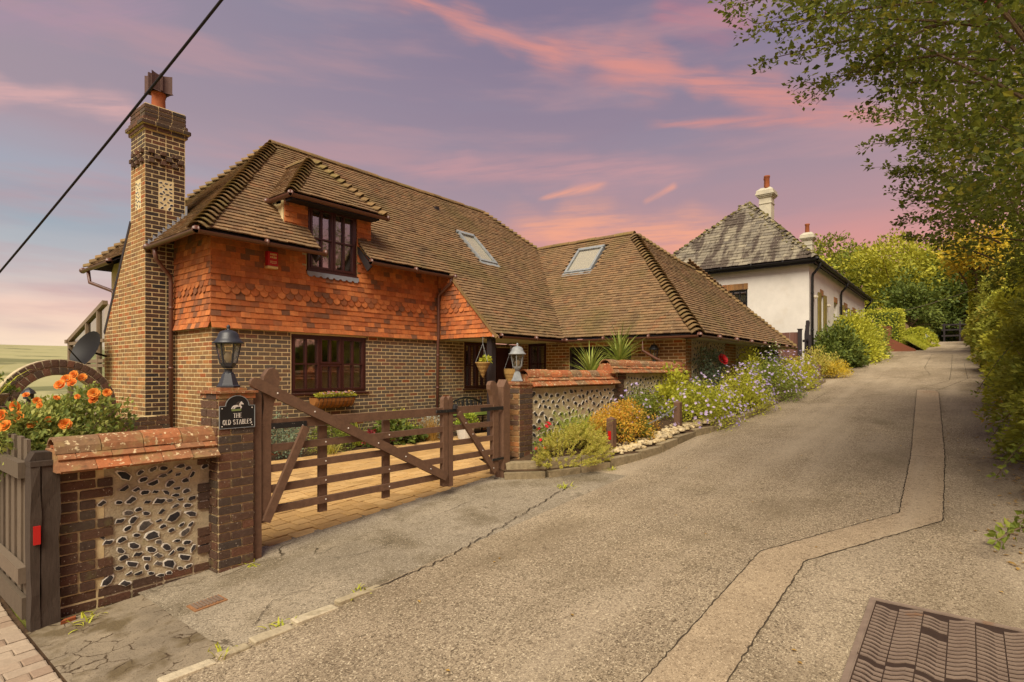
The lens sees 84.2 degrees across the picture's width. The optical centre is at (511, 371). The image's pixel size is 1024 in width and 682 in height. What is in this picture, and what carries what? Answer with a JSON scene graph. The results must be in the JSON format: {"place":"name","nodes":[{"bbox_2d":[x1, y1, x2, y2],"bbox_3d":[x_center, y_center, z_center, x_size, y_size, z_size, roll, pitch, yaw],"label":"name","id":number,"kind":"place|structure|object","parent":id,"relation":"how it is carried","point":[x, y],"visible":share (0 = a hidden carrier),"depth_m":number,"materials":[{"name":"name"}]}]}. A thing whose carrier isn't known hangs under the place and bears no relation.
{"place":"outdoors","nodes":[
{"label":"outdoors","id":0,"kind":"place"},
{"bbox_2d":[0,603,61,681],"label":"pavement","id":1,"kind":"structure","parent":0,"point":[22,659],"depth_m":3.48,"materials":[{"name":"brick pavers"}]},
{"bbox_2d":[0,596,66,681],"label":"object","id":2,"kind":"structure","parent":0,"point":[15,619],"depth_m":3.88,"materials":[{"name":"concrete"}]},
{"bbox_2d":[6,394,94,627],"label":"ground","id":3,"kind":"structure","parent":0,"point":[23,622],"depth_m":4.18,"materials":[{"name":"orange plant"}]},
{"bbox_2d":[0,433,30,619],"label":"board fence","id":4,"kind":"object","parent":3,"relation":"on","point":[12,546],"visible":0.81,"depth_m":4.15,"materials":[{"name":"wood"}]},
{"bbox_2d":[0,402,39,427],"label":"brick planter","id":5,"kind":"object","parent":3,"relation":"on","point":[3,406],"visible":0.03,"depth_m":6.58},
{"bbox_2d":[0,393,9,404],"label":"stone bowl","id":6,"kind":"object","parent":5,"relation":"in","point":[3,397],"visible":1,"depth_m":6.87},
{"bbox_2d":[0,372,21,405],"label":"sapling","id":7,"kind":"object","parent":5,"relation":"in","point":[9,388],"visible":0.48,"depth_m":7.28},
{"bbox_2d":[21,387,35,402],"bbox_3d":[-7.662,0.825,8.983,0.185,1.150,0.185,0,0,-29],"label":"garden lantern","id":8,"kind":"object","parent":3,"relation":"on","point":[32,392],"visible":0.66,"depth_m":8.95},
{"bbox_2d":[24,450,60,631],"bbox_3d":[-3.271,1.218,3.955,0.185,1.325,0.174,0,0,39],"label":"oak post","id":9,"kind":"object","parent":3,"relation":"on","point":[42,513],"visible":0.85,"depth_m":3.91,"materials":[{"name":"brown wood"}]},
{"bbox_2d":[0,370,138,480],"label":"rose bush","id":10,"kind":"object","parent":3,"relation":"on","point":[39,428],"visible":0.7,"depth_m":4.76,"materials":[{"name":"plant"}]},
{"bbox_2d":[0,359,169,432],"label":"moon gate","id":11,"kind":"structure","parent":3,"relation":"on","point":[49,368],"depth_m":8.55,"materials":[{"name":"brick"}]},
{"bbox_2d":[64,300,107,428],"bbox_3d":[-9.095,0.388,13.799,2.692,3.823,2.290,0,0,39],"label":"conservatory","id":12,"kind":"object","parent":3,"relation":"on","point":[80,331],"visible":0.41,"depth_m":12.73,"materials":[{"name":"brown glass"}]},
{"bbox_2d":[26,595,223,681],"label":"concrete pad","id":13,"kind":"object","parent":3,"relation":"on","point":[140,638],"visible":0.97,"depth_m":3.62,"materials":[{"name":"concrete"}]},
{"bbox_2d":[60,615,75,624],"bbox_3d":[-3.118,1.750,3.983,0.034,0.030,0.107,0,0,29],"label":"tile shard","id":14,"kind":"object","parent":13,"relation":"on","point":[69,619],"visible":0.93,"depth_m":3.98,"materials":[{"name":"ceramic"}]},
{"bbox_2d":[65,611,106,632],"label":"weed","id":15,"kind":"object","parent":13,"relation":"on","point":[83,615],"visible":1,"depth_m":3.97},
{"bbox_2d":[208,642,236,659],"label":"weed","id":16,"kind":"object","parent":13,"relation":"on","point":[219,649],"visible":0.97,"depth_m":3.48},
{"bbox_2d":[45,425,220,620],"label":"garden wall","id":17,"kind":"structure","parent":3,"relation":"on","point":[135,513],"depth_m":4.37,"materials":[{"name":"brick"}]},
{"bbox_2d":[197,387,258,572],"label":"gate pillar","id":18,"kind":"structure","parent":3,"relation":"on","point":[231,499],"depth_m":4.86,"materials":[{"name":"brick"}]},
{"bbox_2d":[212,324,244,386],"bbox_3d":[-2.498,-0.139,4.992,0.260,0.553,0.260,0,0,39],"label":"pillar lantern","id":19,"kind":"object","parent":18,"relation":"on","point":[228,376],"visible":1,"depth_m":4.95,"materials":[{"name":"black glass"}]},
{"bbox_2d":[219,395,254,429],"bbox_3d":[-2.369,0.346,4.885,0.020,0.282,0.307,0,0,39],"label":"name plate","id":20,"kind":"object","parent":18,"relation":"attached to","point":[236,411],"visible":1,"depth_m":4.88,"materials":[{"name":"metal"}]},
{"bbox_2d":[157,584,382,681],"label":"kerb edging","id":21,"kind":"object","parent":3,"relation":"on","point":[255,640],"visible":0.52,"depth_m":3.63,"materials":[{"name":"concrete"}]},
{"bbox_2d":[271,408,310,458],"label":"variegated shrub","id":22,"kind":"object","parent":3,"relation":"on","point":[283,434],"visible":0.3,"depth_m":9.78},
{"bbox_2d":[362,418,428,446],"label":"leafy clump","id":23,"kind":"object","parent":3,"relation":"on","point":[399,427],"visible":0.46,"depth_m":11.55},
{"bbox_2d":[79,70,797,454],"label":"house","id":24,"kind":"structure","parent":3,"relation":"on","point":[375,292],"depth_m":11.80,"materials":[{"name":"ceramic"}]},
{"bbox_2d":[68,331,106,363],"bbox_3d":[-8.122,-0.427,10.816,0.575,0.711,0.576,0,0,-28],"label":"satellite dish","id":25,"kind":"object","parent":24,"relation":"attached to","point":[85,349],"visible":0.93,"depth_m":10.93,"materials":[{"name":"black metal"}]},
{"bbox_2d":[265,251,277,269],"bbox_3d":[-4.277,-1.978,10.086,0.094,0.295,0.190,0,0,39],"label":"alarm box","id":26,"kind":"object","parent":24,"relation":"attached to","point":[271,260],"visible":1,"depth_m":10.04,"materials":[{"name":"red plastic"}]},
{"bbox_2d":[291,334,368,395],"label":"window","id":27,"kind":"structure","parent":24,"relation":"in","point":[319,363],"depth_m":11.58,"materials":[{"name":"brown wood"}]},
{"bbox_2d":[306,207,357,277],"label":"window","id":28,"kind":"structure","parent":24,"relation":"in","point":[340,260],"depth_m":11.35,"materials":[{"name":"brown wood"}]},
{"bbox_2d":[309,390,357,408],"bbox_3d":[-3.457,0.532,10.983,0.392,0.353,0.932,0,0,39],"label":"window box","id":29,"kind":"object","parent":24,"relation":"attached to","point":[323,400],"depth_m":10.85,"materials":[{"name":"ceramic"}]},
{"bbox_2d":[440,337,487,389],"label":"window","id":30,"kind":"structure","parent":24,"relation":"in","point":[473,379],"depth_m":14.52,"materials":[{"name":"brown wood"}]},
{"bbox_2d":[455,230,499,266],"bbox_3d":[-0.934,-3.299,15.302,1.051,1.083,0.760,0,0,39],"label":"roof window","id":31,"kind":"structure","parent":24,"relation":"in","point":[474,244],"depth_m":15.32,"materials":[{"name":"white glass"}]},
{"bbox_2d":[475,344,491,376],"bbox_3d":[-0.608,-0.307,12.086,0.362,0.866,0.324,0,0,-40],"label":"hanging basket","id":32,"kind":"object","parent":24,"relation":"hanging from","point":[483,364],"visible":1,"depth_m":12.03,"materials":[{"name":"wicker"}]},
{"bbox_2d":[496,348,515,382],"bbox_3d":[-0.204,0.410,15.395,0.110,2.100,0.940,0,0,39],"label":"front door","id":33,"kind":"structure","parent":24,"relation":"in","point":[502,355],"depth_m":15.31,"materials":[{"name":"brown wood"}]},
{"bbox_2d":[504,351,514,380],"bbox_3d":[-0.024,-0.192,12.658,0.321,0.856,0.321,0,0,39],"label":"hanging basket","id":34,"kind":"object","parent":24,"relation":"hanging from","point":[509,372],"visible":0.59,"depth_m":12.54,"materials":[{"name":"wicker"}]},
{"bbox_2d":[528,339,576,368],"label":"window","id":35,"kind":"structure","parent":24,"relation":"in","point":[536,352],"depth_m":15.50,"materials":[{"name":"brown wood"}]},
{"bbox_2d":[562,244,605,275],"bbox_3d":[2.114,-3.236,16.593,0.980,1.001,0.971,0,0,39],"label":"roof window","id":36,"kind":"structure","parent":24,"relation":"in","point":[585,259],"depth_m":16.61,"materials":[{"name":"white glass"}]},
{"bbox_2d":[570,345,630,369],"bbox_3d":[2.224,0.415,14.225,1.760,2.090,0.120,0,0,39],"label":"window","id":37,"kind":"structure","parent":24,"relation":"in","point":[573,354],"depth_m":14.53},
{"bbox_2d":[648,343,659,361],"bbox_3d":[3.287,-0.359,13.036,0.306,0.627,0.259,0,0,-16],"label":"pillar lantern","id":38,"kind":"object","parent":24,"relation":"attached to","point":[653,347],"visible":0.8,"depth_m":12.97,"materials":[{"name":"black metal"}]},
{"bbox_2d":[688,345,729,393],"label":"climbing rose","id":39,"kind":"object","parent":24,"relation":"attached to","point":[722,358],"visible":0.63,"depth_m":13.46,"materials":[{"name":"plant"}]},
{"bbox_2d":[508,381,532,458],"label":"gate pillar","id":40,"kind":"structure","parent":3,"relation":"on","point":[521,417],"depth_m":8.04,"materials":[{"name":"brick"}]},
{"bbox_2d":[509,343,525,380],"bbox_3d":[0.078,-0.139,8.196,0.260,0.553,0.260,0,0,39],"label":"pillar lantern","id":41,"kind":"object","parent":40,"relation":"on","point":[516,351],"visible":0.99,"depth_m":8.15,"materials":[{"name":"grey metal"}]},
{"bbox_2d":[520,359,687,450],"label":"garden wall","id":42,"kind":"structure","parent":3,"relation":"on","point":[569,391],"depth_m":9.42,"materials":[{"name":"brick"}]},
{"bbox_2d":[566,321,643,369],"bbox_3d":[2.103,0.181,12.292,1.896,2.601,2.916,0,0,39],"label":"cordyline","id":43,"kind":"object","parent":3,"relation":"on","point":[620,351],"visible":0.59,"depth_m":12.36,"materials":[{"name":"green plant"}]},
{"bbox_2d":[673,175,873,371],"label":"house","id":44,"kind":"structure","parent":3,"relation":"on","point":[764,264],"depth_m":21.87,"materials":[{"name":"paint"}]},
{"bbox_2d":[730,290,746,306],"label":"window","id":45,"kind":"structure","parent":44,"relation":"in","point":[741,295],"depth_m":21.90,"materials":[{"name":"black metal"}]},
{"bbox_2d":[778,329,802,366],"bbox_3d":[9.178,-0.535,20.067,2.002,1.870,0.160,0,0,39],"label":"board fence","id":46,"kind":"object","parent":3,"relation":"on","point":[795,338],"visible":0.23,"depth_m":19.61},
{"bbox_2d":[802,320,811,374],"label":"post","id":47,"kind":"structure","parent":3,"relation":"on","point":[807,340],"depth_m":19.53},
{"bbox_2d":[801,345,843,377],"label":"light variegated shrub","id":48,"kind":"object","parent":3,"relation":"on","point":[825,366],"visible":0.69,"depth_m":18.55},
{"bbox_2d":[821,359,854,377],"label":"golden ground cover","id":49,"kind":"object","parent":3,"relation":"on","point":[841,370],"visible":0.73,"depth_m":18.33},
{"bbox_2d":[813,318,870,371],"bbox_3d":[12.395,-0.869,21.601,2.299,2.319,4.795,0,0,39],"label":"dark camellia","id":50,"kind":"object","parent":3,"relation":"on","point":[847,348],"visible":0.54,"depth_m":21.08,"materials":[{"name":"plant"}]},
{"bbox_2d":[814,230,880,295],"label":"broadleaf tree","id":51,"kind":"object","parent":3,"relation":"on","point":[835,260],"visible":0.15,"depth_m":52.34,"materials":[{"name":"green plant"}]},
{"bbox_2d":[833,308,890,364],"bbox_3d":[14.856,-1.289,24.361,2.515,2.824,4.975,0,0,39],"label":"tall yellow shrub","id":52,"kind":"object","parent":3,"relation":"on","point":[868,334],"visible":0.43,"depth_m":23.64,"materials":[{"name":"plant"}]},
{"bbox_2d":[708,0,1023,231],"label":"hawthorn tree","id":53,"kind":"object","parent":3,"relation":"on","point":[1003,94],"visible":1,"depth_m":4.73,"materials":[{"name":"green plant"}]},
{"bbox_2d":[864,319,893,356],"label":"pink flowered shrub","id":54,"kind":"object","parent":3,"relation":"on","point":[885,340],"visible":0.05,"depth_m":26.02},
{"bbox_2d":[830,227,940,302],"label":"broadleaf tree","id":55,"kind":"object","parent":3,"relation":"on","point":[882,236],"visible":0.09,"depth_m":55.19,"materials":[{"name":"green plant"}]},
{"bbox_2d":[867,307,906,343],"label":"clipped hedge","id":56,"kind":"object","parent":3,"relation":"on","point":[894,319],"visible":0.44,"depth_m":31.53,"materials":[{"name":"plant"}]},
{"bbox_2d":[883,326,915,351],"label":"brick wall","id":57,"kind":"structure","parent":3,"relation":"on","point":[897,346],"depth_m":29.91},
{"bbox_2d":[837,230,967,309],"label":"broadleaf tree","id":58,"kind":"object","parent":3,"relation":"on","point":[883,276],"visible":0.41,"depth_m":47.00,"materials":[{"name":"green plant"}]},
{"bbox_2d":[858,282,956,341],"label":"woodland","id":59,"kind":"object","parent":3,"relation":"on","point":[940,337],"visible":0.01,"depth_m":53.76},
{"bbox_2d":[867,265,953,335],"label":"broadleaf tree","id":60,"kind":"object","parent":3,"relation":"on","point":[916,296],"visible":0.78,"depth_m":40.86,"materials":[{"name":"green plant"}]},
{"bbox_2d":[905,326,939,347],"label":"clipped dome","id":61,"kind":"structure","parent":3,"relation":"on","point":[932,338],"depth_m":32.34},
{"bbox_2d":[842,0,1023,298],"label":"hawthorn tree","id":62,"kind":"object","parent":3,"relation":"on","point":[934,177],"visible":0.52,"depth_m":8.55,"materials":[{"name":"green plant"}]},
{"bbox_2d":[894,228,979,340],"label":"broadleaf tree","id":63,"kind":"object","parent":3,"relation":"on","point":[937,264],"visible":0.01,"depth_m":48.61,"materials":[{"name":"green plant"}]},
{"bbox_2d":[913,262,974,340],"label":"broadleaf tree","id":64,"kind":"object","parent":3,"relation":"on","point":[962,314],"visible":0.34,"depth_m":42.51,"materials":[{"name":"green plant"}]},
{"bbox_2d":[942,321,967,341],"bbox_3d":[31.023,-2.550,37.867,3.700,1.700,0.100,0,0,39],"label":"rail fence","id":65,"kind":"object","parent":3,"relation":"on","point":[944,329],"visible":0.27,"depth_m":38.66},
{"bbox_2d":[960,304,974,346],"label":"hedge","id":66,"kind":"object","parent":3,"relation":"on","point":[965,332],"visible":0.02,"depth_m":32.48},
{"bbox_2d":[931,219,1016,352],"bbox_3d":[20.478,-3.625,25.138,3.116,6.475,3.979,0,0,39],"label":"ivy clad tree","id":67,"kind":"object","parent":3,"relation":"on","point":[965,263],"visible":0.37,"depth_m":25.09,"materials":[{"name":"green plant"}]},
{"bbox_2d":[963,267,1007,370],"bbox_3d":[18.861,-1.947,21.226,3.102,4.906,15.668,0,0,39],"label":"hedge","id":68,"kind":"object","parent":3,"relation":"on","point":[984,317],"visible":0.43,"depth_m":18.48,"materials":[{"name":"plant"}]},
{"bbox_2d":[953,213,1023,315],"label":"broadleaf tree","id":69,"kind":"object","parent":3,"relation":"on","point":[1016,233],"visible":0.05,"depth_m":41.18,"materials":[{"name":"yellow plant"}]},
{"bbox_2d":[972,252,1023,463],"bbox_3d":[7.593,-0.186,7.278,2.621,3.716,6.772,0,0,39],"label":"hedge","id":70,"kind":"object","parent":3,"relation":"on","point":[1012,377],"visible":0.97,"depth_m":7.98,"materials":[{"name":"plant"}]},
{"bbox_3d":[23.173,-1.678,32.373,0.950,1.149,6.500,0,0,39],"label":"grass bank","id":71,"kind":"object","parent":3,"relation":"on","visible":0},
{"bbox_2d":[901,333,931,349],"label":"verge grass","id":72,"kind":"structure","parent":71,"relation":"on","point":[917,342],"depth_m":30.74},
{"bbox_2d":[0,344,104,401],"bbox_3d":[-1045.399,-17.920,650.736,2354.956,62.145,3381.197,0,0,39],"label":"hills","id":73,"kind":"structure","parent":0,"point":[15,357],"depth_m":437.82,"materials":[{"name":"plant"}]},
{"bbox_2d":[0,0,222,272],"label":"overhead cable","id":74,"kind":"object","parent":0,"point":[192,36],"visible":1,"depth_m":5.78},
{"bbox_2d":[310,436,349,453],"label":"bronze grass","id":75,"kind":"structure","parent":0,"point":[330,450],"depth_m":10.12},
{"bbox_2d":[262,429,494,546],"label":"driveway","id":76,"kind":"structure","parent":0,"point":[283,526],"depth_m":7.37,"materials":[{"name":"brick pavers"}]},
{"bbox_2d":[308,423,356,452],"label":"green shrub","id":77,"kind":"object","parent":76,"relation":"on","point":[339,433],"visible":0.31,"depth_m":10.62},
{"bbox_2d":[413,416,439,440],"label":"straw grass","id":78,"kind":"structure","parent":76,"relation":"on","point":[432,436],"depth_m":12.05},
{"bbox_2d":[418,407,439,437],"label":"silver shrub","id":79,"kind":"object","parent":76,"relation":"on","point":[429,417],"visible":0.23,"depth_m":12.51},
{"bbox_2d":[453,413,479,438],"bbox_3d":[-1.001,1.159,12.476,0.590,0.623,0.563,0,0,39],"label":"plant pot","id":80,"kind":"object","parent":76,"relation":"on","point":[462,434],"visible":0.59,"depth_m":12.39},
{"bbox_2d":[453,396,486,430],"bbox_3d":[-0.952,1.039,13.578,0.543,0.867,1.174,0,0,39],"label":"garden bench","id":81,"kind":"object","parent":76,"relation":"on","point":[482,414],"visible":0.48,"depth_m":13.63,"materials":[{"name":"metal"}]},
{"bbox_2d":[138,471,624,649],"bbox_3d":[-0.752,1.566,6.071,1.660,0.333,5.280,0,0,39],"label":"apron","id":82,"kind":"object","parent":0,"point":[419,532],"visible":0.88,"depth_m":5.07,"materials":[{"name":"concrete"}]},
{"bbox_2d":[186,594,227,611],"bbox_3d":[-2.255,1.717,4.193,0.150,0.047,0.230,0,0,39],"label":"stopcock cover","id":83,"kind":"object","parent":82,"relation":"on","point":[206,603],"visible":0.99,"depth_m":4.17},
{"bbox_2d":[250,389,261,558],"bbox_3d":[-2.327,0.927,5.101,0.120,1.545,0.090,0,0,39],"label":"gate post","id":84,"kind":"object","parent":82,"relation":"on","point":[257,475],"visible":0.41,"depth_m":5.08,"materials":[{"name":"wood"}]},
{"bbox_2d":[249,368,457,522],"bbox_3d":[-1.531,0.682,6.055,0.145,1.435,2.611,0,0,39],"label":"gate leaf","id":85,"kind":"object","parent":84,"relation":"attached to","point":[266,384],"visible":0.98,"depth_m":5.68,"materials":[{"name":"wood"}]},
{"bbox_2d":[257,616,296,628],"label":"weed","id":86,"kind":"object","parent":82,"relation":"on","point":[278,622],"visible":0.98,"depth_m":3.80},
{"bbox_2d":[375,484,570,587],"bbox_3d":[-0.143,1.548,5.701,0.183,0.221,3.525,0,0,32],"label":"joint seam","id":87,"kind":"object","parent":82,"relation":"on","point":[469,542],"visible":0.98,"depth_m":5.20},
{"bbox_2d":[495,379,509,477],"bbox_3d":[-0.128,0.805,7.856,0.145,1.390,0.140,0,0,39],"label":"gate post","id":88,"kind":"object","parent":82,"relation":"on","point":[503,386],"visible":0.59,"depth_m":7.79,"materials":[{"name":"wood"}]},
{"bbox_2d":[447,381,503,486],"bbox_3d":[-0.462,0.770,7.377,0.105,1.290,1.040,0,0,39],"label":"gate leaf","id":89,"kind":"object","parent":88,"relation":"attached to","point":[493,407],"visible":0.98,"depth_m":7.37,"materials":[{"name":"wood"}]},
{"bbox_2d":[504,379,825,479],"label":"bed kerb","id":90,"kind":"structure","parent":82,"relation":"on","point":[647,452],"depth_m":8.12,"materials":[{"name":"stone"}]},
{"bbox_2d":[0,0,1023,346],"label":"sky","id":91,"kind":"structure","parent":0,"point":[560,121],"materials":[{"name":"purple"}]},
{"bbox_2d":[176,341,1023,681],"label":"road","id":92,"kind":"structure","parent":0,"point":[630,577],"depth_m":4.54,"materials":[{"name":"asphalt"}]},
{"bbox_2d":[418,367,1023,670],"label":"leaf litter","id":93,"kind":"object","parent":92,"relation":"on","point":[1017,568],"visible":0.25,"depth_m":5.92,"materials":[{"name":"plant"}]},
{"bbox_2d":[643,390,944,681],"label":"trench patch","id":94,"kind":"object","parent":92,"relation":"on","point":[714,643],"visible":1,"depth_m":4.39,"materials":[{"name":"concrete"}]},
{"bbox_2d":[641,390,916,681],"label":"joint seam","id":95,"kind":"object","parent":94,"relation":"on","point":[772,547],"visible":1,"depth_m":4.53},
{"bbox_2d":[726,391,945,681],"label":"joint seam","id":96,"kind":"object","parent":94,"relation":"on","point":[777,602],"visible":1,"depth_m":4.52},
{"bbox_2d":[840,597,1023,681],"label":"manhole cover","id":97,"kind":"object","parent":92,"relation":"on","point":[897,642],"visible":1,"depth_m":3.21,"materials":[{"name":"metal"}]},
{"bbox_2d":[970,341,1023,549],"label":"bramble","id":98,"kind":"object","parent":92,"relation":"on","point":[1011,526],"visible":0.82,"depth_m":6.16,"materials":[{"name":"plant"}]},
{"bbox_2d":[480,376,817,471],"bbox_3d":[4.602,0.674,12.698,1.760,1.380,13.680,0,0,40],"label":"flower bed","id":99,"kind":"object","parent":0,"point":[664,422],"visible":0.14,"depth_m":9.32,"materials":[{"name":"plant"}]},
{"bbox_2d":[530,421,556,458],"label":"red flower plant","id":100,"kind":"object","parent":99,"relation":"on","point":[546,427],"visible":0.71,"depth_m":8.10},
{"bbox_2d":[532,419,615,468],"bbox_3d":[0.910,1.001,8.085,0.979,0.641,1.627,0,0,39],"label":"heather","id":101,"kind":"object","parent":99,"relation":"on","point":[594,446],"visible":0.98,"depth_m":7.82,"materials":[{"name":"plant"}]},
{"bbox_2d":[553,406,608,441],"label":"feathery shrub","id":102,"kind":"object","parent":99,"relation":"on","point":[565,421],"visible":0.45,"depth_m":8.53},
{"bbox_2d":[606,417,615,449],"bbox_3d":[1.509,1.058,8.611,0.110,0.745,0.117,0,0,39],"label":"bollard","id":103,"kind":"object","parent":99,"relation":"on","point":[611,429],"visible":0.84,"depth_m":8.57,"materials":[{"name":"brown wood"}]},
{"bbox_2d":[582,397,660,444],"bbox_3d":[1.826,0.886,9.442,1.166,0.914,2.042,0,0,39],"label":"spirea","id":104,"kind":"object","parent":99,"relation":"on","point":[638,427],"visible":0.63,"depth_m":9.22,"materials":[{"name":"plant foliage"},{"name":"leaves"},{"name":"flowers"}]},
{"bbox_2d":[608,382,673,423],"bbox_3d":[2.366,0.754,10.537,0.986,1.121,2.350,0,0,39],"label":"geranium","id":105,"kind":"object","parent":99,"relation":"on","point":[647,402],"visible":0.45,"depth_m":10.49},
{"bbox_2d":[599,413,729,453],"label":"cobbles","id":106,"kind":"object","parent":99,"relation":"on","point":[665,433],"visible":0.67,"depth_m":9.35,"materials":[{"name":"stone"}]},
{"bbox_2d":[648,361,691,413],"bbox_3d":[3.244,0.428,11.513,0.910,1.309,1.511,0,0,39],"label":"lady mantle","id":107,"kind":"object","parent":99,"relation":"on","point":[664,389],"visible":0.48,"depth_m":11.44,"materials":[{"name":"plant"}]},
{"bbox_2d":[674,401,681,426],"bbox_3d":[2.999,0.882,10.241,0.110,0.715,0.110,0,0,39],"label":"bollard","id":108,"kind":"object","parent":99,"relation":"on","point":[678,413],"visible":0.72,"depth_m":10.19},
{"bbox_2d":[660,372,752,431],"bbox_3d":[3.742,0.608,11.042,1.549,1.215,2.592,0,0,39],"label":"geranium","id":109,"kind":"object","parent":99,"relation":"on","point":[710,403],"visible":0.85,"depth_m":10.71,"materials":[{"name":"plant"}]},
{"bbox_2d":[710,362,781,418],"bbox_3d":[5.041,0.422,12.428,1.613,1.285,2.417,0,0,39],"label":"geranium","id":110,"kind":"object","parent":99,"relation":"on","point":[749,390],"visible":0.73,"depth_m":12.14,"materials":[{"name":"plant"}]},
{"bbox_2d":[730,346,770,384],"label":"yellow green shrub","id":111,"kind":"object","parent":99,"relation":"on","point":[751,358],"visible":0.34,"depth_m":15.20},
{"bbox_2d":[749,339,789,378],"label":"white flowered shrub","id":112,"kind":"object","parent":99,"relation":"on","point":[765,351],"visible":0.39,"depth_m":16.39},
{"bbox_2d":[741,350,808,401],"bbox_3d":[6.531,0.192,14.213,1.584,1.446,2.657,0,0,39],"label":"geranium","id":113,"kind":"object","parent":99,"relation":"on","point":[783,381],"visible":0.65,"depth_m":13.91,"materials":[{"name":"plant"}]},
{"bbox_2d":[767,350,823,391],"bbox_3d":[8.078,0.049,16.101,1.504,1.304,2.863,0,0,39],"label":"geranium","id":114,"kind":"object","parent":99,"relation":"on","point":[804,374],"visible":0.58,"depth_m":15.64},
{"bbox_2d":[594,367,846,475],"bbox_3d":[17.959,-0.410,28.481,0.700,3.619,53.100,0,0,39],"label":"roadside apron","id":115,"kind":"object","parent":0,"point":[628,468],"visible":0.08,"depth_m":8.41,"materials":[{"name":"concrete"}]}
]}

